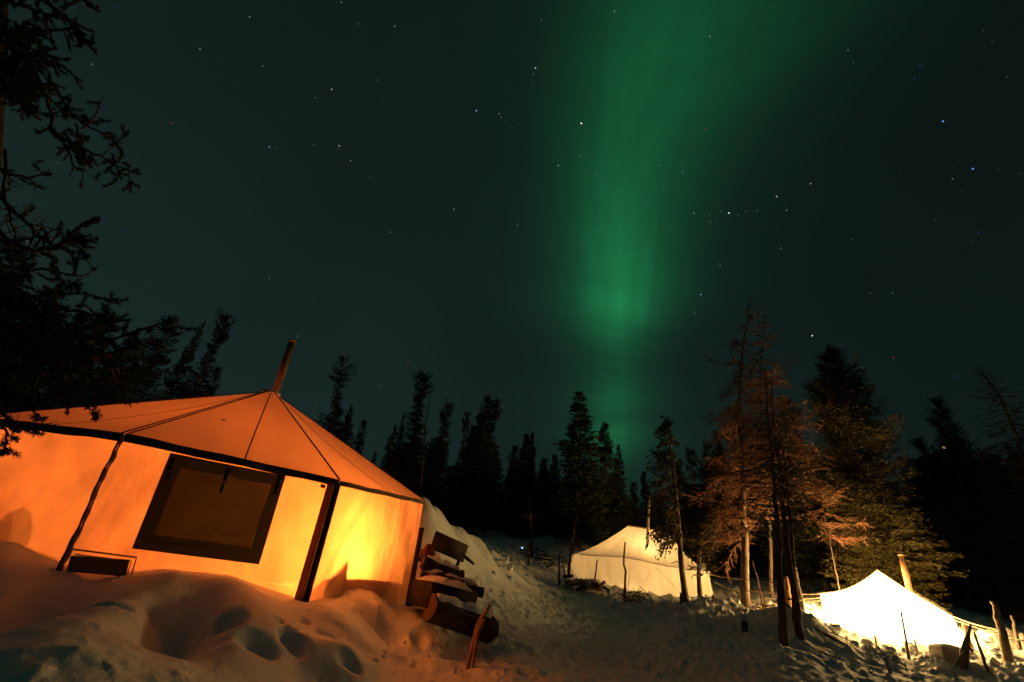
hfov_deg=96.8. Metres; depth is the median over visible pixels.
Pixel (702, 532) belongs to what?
stunted spruce
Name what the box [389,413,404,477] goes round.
spruce tree
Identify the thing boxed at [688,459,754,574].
spruce tree
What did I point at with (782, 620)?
snag tree
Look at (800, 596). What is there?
guy post
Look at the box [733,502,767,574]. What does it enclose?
spruce tree
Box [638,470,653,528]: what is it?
spruce tree
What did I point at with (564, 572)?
stake
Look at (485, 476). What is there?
spruce tree
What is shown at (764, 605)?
twig heap
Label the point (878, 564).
bushy spruce
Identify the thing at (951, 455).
spruce tree
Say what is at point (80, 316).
spruce tree
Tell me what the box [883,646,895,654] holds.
snow lump
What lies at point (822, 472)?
spruce tree
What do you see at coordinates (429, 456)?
spruce tree
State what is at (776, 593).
guy rope
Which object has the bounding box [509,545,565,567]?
brush heap
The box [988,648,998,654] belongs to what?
snow lump
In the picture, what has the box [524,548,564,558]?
brush heap
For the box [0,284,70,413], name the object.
spruce tree
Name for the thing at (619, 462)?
spruce tree
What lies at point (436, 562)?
log
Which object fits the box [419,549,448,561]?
log
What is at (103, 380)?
spruce tree
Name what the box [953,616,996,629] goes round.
guy rope
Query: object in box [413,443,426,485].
spruce tree
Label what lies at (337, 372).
spruce tree
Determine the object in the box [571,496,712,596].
canvas tent
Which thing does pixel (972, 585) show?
spruce tree
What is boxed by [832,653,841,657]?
snow lump
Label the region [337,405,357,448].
spruce tree
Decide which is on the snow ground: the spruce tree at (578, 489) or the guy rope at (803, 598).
the spruce tree at (578, 489)
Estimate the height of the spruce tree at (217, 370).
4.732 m
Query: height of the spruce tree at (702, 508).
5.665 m
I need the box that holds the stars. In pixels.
[14,2,1019,452]
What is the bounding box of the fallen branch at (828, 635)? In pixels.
[786,602,848,645]
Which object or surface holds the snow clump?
on the stunted spruce at (702, 532)
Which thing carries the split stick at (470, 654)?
on the snow ground
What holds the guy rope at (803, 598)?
attached to the canvas tent at (875, 602)
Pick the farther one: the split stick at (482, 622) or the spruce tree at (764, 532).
the spruce tree at (764, 532)
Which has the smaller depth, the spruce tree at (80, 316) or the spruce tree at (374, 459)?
the spruce tree at (80, 316)
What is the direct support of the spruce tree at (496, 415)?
on the snow ground
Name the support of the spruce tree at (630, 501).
on the snow ground
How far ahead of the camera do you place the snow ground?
5.94 m
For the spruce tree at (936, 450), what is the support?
on the snow ground
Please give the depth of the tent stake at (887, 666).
8.97 m
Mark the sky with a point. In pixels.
(218, 212)
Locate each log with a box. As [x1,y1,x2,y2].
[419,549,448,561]
[419,554,464,577]
[422,593,498,643]
[426,569,483,597]
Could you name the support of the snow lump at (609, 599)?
on the snow ground
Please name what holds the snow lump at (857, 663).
on the snow ground
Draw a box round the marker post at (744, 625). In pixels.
[741,621,748,632]
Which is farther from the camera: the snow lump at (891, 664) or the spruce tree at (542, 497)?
the spruce tree at (542, 497)
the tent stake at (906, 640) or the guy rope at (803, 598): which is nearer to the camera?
the tent stake at (906, 640)
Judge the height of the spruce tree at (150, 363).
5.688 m
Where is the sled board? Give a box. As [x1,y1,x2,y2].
[431,531,473,565]
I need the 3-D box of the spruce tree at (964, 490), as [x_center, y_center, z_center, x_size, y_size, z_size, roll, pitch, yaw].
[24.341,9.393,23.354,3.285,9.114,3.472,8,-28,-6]
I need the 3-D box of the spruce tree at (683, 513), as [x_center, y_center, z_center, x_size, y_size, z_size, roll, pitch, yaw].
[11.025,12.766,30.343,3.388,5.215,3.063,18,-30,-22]
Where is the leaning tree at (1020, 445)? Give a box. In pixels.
[967,365,1023,495]
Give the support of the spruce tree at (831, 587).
on the snow ground
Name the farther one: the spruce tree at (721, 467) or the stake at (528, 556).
the spruce tree at (721, 467)
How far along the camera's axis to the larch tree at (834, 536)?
15.84 m
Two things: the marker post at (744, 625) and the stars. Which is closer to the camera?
the marker post at (744, 625)
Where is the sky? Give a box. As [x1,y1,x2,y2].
[0,0,1023,530]
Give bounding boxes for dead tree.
[419,395,430,484]
[517,490,548,556]
[561,516,581,574]
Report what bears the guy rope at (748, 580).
attached to the canvas tent at (647, 571)
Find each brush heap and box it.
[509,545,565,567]
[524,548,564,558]
[611,587,654,602]
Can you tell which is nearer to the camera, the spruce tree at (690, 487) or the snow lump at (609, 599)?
the snow lump at (609, 599)
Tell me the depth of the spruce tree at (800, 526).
11.29 m
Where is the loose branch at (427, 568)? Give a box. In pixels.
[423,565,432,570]
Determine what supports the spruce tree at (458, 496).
on the snow ground
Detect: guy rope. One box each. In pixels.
[713,575,773,582]
[747,590,819,594]
[763,597,820,599]
[949,618,1023,641]
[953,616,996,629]
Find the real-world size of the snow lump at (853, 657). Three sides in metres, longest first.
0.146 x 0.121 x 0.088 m
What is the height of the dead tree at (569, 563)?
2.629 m
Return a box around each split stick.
[465,604,490,668]
[470,618,485,668]
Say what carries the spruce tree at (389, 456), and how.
on the snow ground
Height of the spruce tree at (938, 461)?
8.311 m
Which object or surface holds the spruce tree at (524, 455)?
on the snow ground
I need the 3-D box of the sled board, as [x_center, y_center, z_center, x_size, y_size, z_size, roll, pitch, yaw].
[-1.202,4.300,9.042,0.884,0.905,0.410,21,-31,-28]
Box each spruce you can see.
[0,0,199,458]
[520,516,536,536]
[644,416,697,602]
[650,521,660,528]
[682,518,721,596]
[692,499,755,577]
[798,343,967,609]
[832,482,925,591]
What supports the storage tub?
on the snow ground
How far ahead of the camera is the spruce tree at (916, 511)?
28.78 m
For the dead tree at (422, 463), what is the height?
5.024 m
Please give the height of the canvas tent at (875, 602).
2.600 m
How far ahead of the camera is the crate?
6.59 m
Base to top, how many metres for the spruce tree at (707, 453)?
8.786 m
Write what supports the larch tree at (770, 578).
on the snow ground
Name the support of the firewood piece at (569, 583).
on the snow ground
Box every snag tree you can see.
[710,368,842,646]
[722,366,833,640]
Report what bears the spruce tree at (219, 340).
on the snow ground
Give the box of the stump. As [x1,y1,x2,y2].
[784,576,791,606]
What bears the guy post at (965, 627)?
on the snow ground
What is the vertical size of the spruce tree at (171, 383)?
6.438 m
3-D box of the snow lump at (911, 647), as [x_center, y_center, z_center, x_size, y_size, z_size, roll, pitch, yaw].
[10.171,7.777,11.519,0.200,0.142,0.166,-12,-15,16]
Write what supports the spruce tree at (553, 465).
on the snow ground
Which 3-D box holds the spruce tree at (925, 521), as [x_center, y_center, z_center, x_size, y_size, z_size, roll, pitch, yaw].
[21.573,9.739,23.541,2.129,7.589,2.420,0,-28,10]
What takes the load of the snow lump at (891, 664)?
on the snow ground
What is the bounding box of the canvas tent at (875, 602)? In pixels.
[817,554,962,646]
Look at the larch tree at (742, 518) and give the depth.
17.20 m
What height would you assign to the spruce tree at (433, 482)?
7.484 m
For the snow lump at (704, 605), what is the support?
on the snow ground
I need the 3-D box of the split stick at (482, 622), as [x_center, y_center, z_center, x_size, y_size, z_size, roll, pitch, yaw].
[-0.434,3.850,5.702,0.141,0.662,0.059,5,-28,0]
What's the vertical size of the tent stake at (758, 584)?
1.591 m
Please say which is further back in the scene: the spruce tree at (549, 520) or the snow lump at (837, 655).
the spruce tree at (549, 520)
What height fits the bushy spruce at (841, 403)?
11.440 m
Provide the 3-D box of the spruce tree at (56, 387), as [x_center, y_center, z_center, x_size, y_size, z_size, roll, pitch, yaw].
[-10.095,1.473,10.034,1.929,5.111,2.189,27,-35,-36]
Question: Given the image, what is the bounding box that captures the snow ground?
[0,496,1023,681]
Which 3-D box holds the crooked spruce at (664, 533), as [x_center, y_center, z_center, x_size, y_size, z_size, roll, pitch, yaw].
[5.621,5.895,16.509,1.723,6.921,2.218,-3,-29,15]
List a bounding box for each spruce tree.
[0,238,39,320]
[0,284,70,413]
[1,312,88,410]
[24,305,118,411]
[56,336,150,407]
[85,315,182,404]
[151,321,205,400]
[176,306,237,399]
[195,366,223,397]
[314,355,358,438]
[324,407,346,444]
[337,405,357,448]
[353,419,367,455]
[371,451,376,465]
[379,425,397,477]
[387,369,434,495]
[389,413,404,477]
[390,442,419,490]
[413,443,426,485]
[414,462,431,497]
[417,436,447,498]
[422,399,455,518]
[440,465,458,523]
[443,411,471,525]
[447,394,507,533]
[449,423,484,530]
[475,398,505,532]
[491,454,505,503]
[495,445,526,535]
[500,433,537,537]
[516,432,543,537]
[524,466,538,533]
[534,458,550,535]
[535,477,567,535]
[540,391,619,547]
[545,453,562,532]
[590,421,634,544]
[609,445,638,535]
[621,486,638,525]
[628,482,645,527]
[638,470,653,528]
[663,492,697,562]
[671,463,689,509]
[681,482,706,558]
[683,446,706,563]
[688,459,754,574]
[691,487,707,562]
[698,441,739,575]
[711,429,755,575]
[726,459,784,574]
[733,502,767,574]
[746,414,828,621]
[748,460,809,575]
[750,425,825,583]
[776,393,846,591]
[783,431,856,591]
[812,466,857,581]
[890,504,935,597]
[897,457,978,606]
[901,491,932,554]
[907,436,995,611]
[910,451,985,605]
[920,440,1023,608]
[922,394,1023,619]
[950,436,1023,619]
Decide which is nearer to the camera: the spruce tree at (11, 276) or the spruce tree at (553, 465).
the spruce tree at (11, 276)
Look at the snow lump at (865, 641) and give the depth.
11.55 m
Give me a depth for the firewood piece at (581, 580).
15.89 m
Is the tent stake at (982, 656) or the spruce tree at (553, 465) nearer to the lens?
the tent stake at (982, 656)
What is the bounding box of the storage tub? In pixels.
[928,643,969,661]
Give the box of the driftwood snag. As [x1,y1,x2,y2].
[953,624,973,669]
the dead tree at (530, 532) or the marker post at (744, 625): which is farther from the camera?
the dead tree at (530, 532)
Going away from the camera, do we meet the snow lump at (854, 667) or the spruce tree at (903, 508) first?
the snow lump at (854, 667)
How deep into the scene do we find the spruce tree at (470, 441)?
26.74 m
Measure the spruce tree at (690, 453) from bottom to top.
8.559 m
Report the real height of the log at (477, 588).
0.365 m
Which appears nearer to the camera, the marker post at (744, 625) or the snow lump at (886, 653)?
the marker post at (744, 625)
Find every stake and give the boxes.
[528,544,529,565]
[558,557,560,584]
[562,560,567,587]
[623,542,626,601]
[752,560,763,607]
[882,657,891,673]
[900,610,910,659]
[913,634,917,652]
[973,632,990,673]
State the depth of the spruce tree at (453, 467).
31.34 m
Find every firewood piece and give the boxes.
[562,580,574,586]
[575,584,584,591]
[579,578,587,583]
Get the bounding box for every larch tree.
[679,295,834,607]
[711,314,837,597]
[790,469,873,589]
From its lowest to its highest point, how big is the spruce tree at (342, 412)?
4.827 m
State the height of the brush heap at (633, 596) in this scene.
0.706 m
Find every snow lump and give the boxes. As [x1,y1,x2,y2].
[604,597,613,602]
[699,603,707,608]
[828,624,842,634]
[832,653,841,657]
[848,665,859,669]
[850,655,857,659]
[850,660,862,666]
[860,639,873,644]
[864,654,873,659]
[880,651,891,655]
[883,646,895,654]
[887,661,897,666]
[909,645,917,649]
[934,660,951,670]
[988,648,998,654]
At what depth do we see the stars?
1990.05 m
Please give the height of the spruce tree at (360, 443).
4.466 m
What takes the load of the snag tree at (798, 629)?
on the snow ground
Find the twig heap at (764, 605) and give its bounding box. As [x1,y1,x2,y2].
[755,604,776,609]
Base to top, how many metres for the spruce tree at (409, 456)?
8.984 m
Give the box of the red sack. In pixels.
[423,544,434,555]
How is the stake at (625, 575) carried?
on the snow ground
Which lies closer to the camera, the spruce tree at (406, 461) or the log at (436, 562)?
the log at (436, 562)
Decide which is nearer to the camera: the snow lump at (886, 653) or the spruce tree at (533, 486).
the snow lump at (886, 653)
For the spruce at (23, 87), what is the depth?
3.94 m
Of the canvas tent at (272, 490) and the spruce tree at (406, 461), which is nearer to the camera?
the canvas tent at (272, 490)
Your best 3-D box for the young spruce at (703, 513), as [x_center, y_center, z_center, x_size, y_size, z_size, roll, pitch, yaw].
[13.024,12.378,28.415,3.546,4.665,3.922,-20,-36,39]
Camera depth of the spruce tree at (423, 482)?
31.37 m
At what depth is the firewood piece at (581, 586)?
15.67 m
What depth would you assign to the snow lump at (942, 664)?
9.68 m
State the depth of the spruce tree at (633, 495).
32.76 m
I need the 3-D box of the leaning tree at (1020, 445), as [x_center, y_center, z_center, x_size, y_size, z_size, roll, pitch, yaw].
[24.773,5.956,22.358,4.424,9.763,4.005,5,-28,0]
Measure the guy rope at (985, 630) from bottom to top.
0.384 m
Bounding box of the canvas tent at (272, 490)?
[0,339,424,606]
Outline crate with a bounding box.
[405,575,477,608]
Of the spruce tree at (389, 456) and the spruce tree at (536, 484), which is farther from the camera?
the spruce tree at (536, 484)
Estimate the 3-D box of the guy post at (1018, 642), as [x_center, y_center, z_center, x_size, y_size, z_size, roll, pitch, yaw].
[14.216,8.303,12.831,0.224,0.984,0.117,5,-28,0]
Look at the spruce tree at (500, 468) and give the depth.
35.18 m
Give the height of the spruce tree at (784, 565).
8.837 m
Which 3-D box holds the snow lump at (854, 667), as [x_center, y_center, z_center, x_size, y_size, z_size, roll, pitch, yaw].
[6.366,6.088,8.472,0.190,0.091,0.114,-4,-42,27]
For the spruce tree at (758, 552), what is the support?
on the snow ground
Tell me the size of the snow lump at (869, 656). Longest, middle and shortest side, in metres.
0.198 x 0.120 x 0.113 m
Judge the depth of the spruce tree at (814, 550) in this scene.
22.29 m
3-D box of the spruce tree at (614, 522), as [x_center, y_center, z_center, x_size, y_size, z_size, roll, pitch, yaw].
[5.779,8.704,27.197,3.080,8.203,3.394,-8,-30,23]
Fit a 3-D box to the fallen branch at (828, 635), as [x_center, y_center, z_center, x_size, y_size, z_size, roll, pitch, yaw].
[6.932,6.502,10.515,0.200,0.790,1.306,19,-31,-25]
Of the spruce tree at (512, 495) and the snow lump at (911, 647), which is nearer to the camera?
the snow lump at (911, 647)
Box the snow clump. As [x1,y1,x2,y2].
[697,563,706,568]
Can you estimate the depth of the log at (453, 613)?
6.28 m
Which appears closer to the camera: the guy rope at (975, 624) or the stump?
the guy rope at (975, 624)
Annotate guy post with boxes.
[796,568,804,611]
[961,622,973,650]
[990,601,1013,663]
[1010,615,1021,650]
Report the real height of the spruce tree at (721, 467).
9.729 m
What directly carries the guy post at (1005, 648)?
on the snow ground
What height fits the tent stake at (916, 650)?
0.575 m
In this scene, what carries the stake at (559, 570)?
on the snow ground
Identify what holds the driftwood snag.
on the snow ground

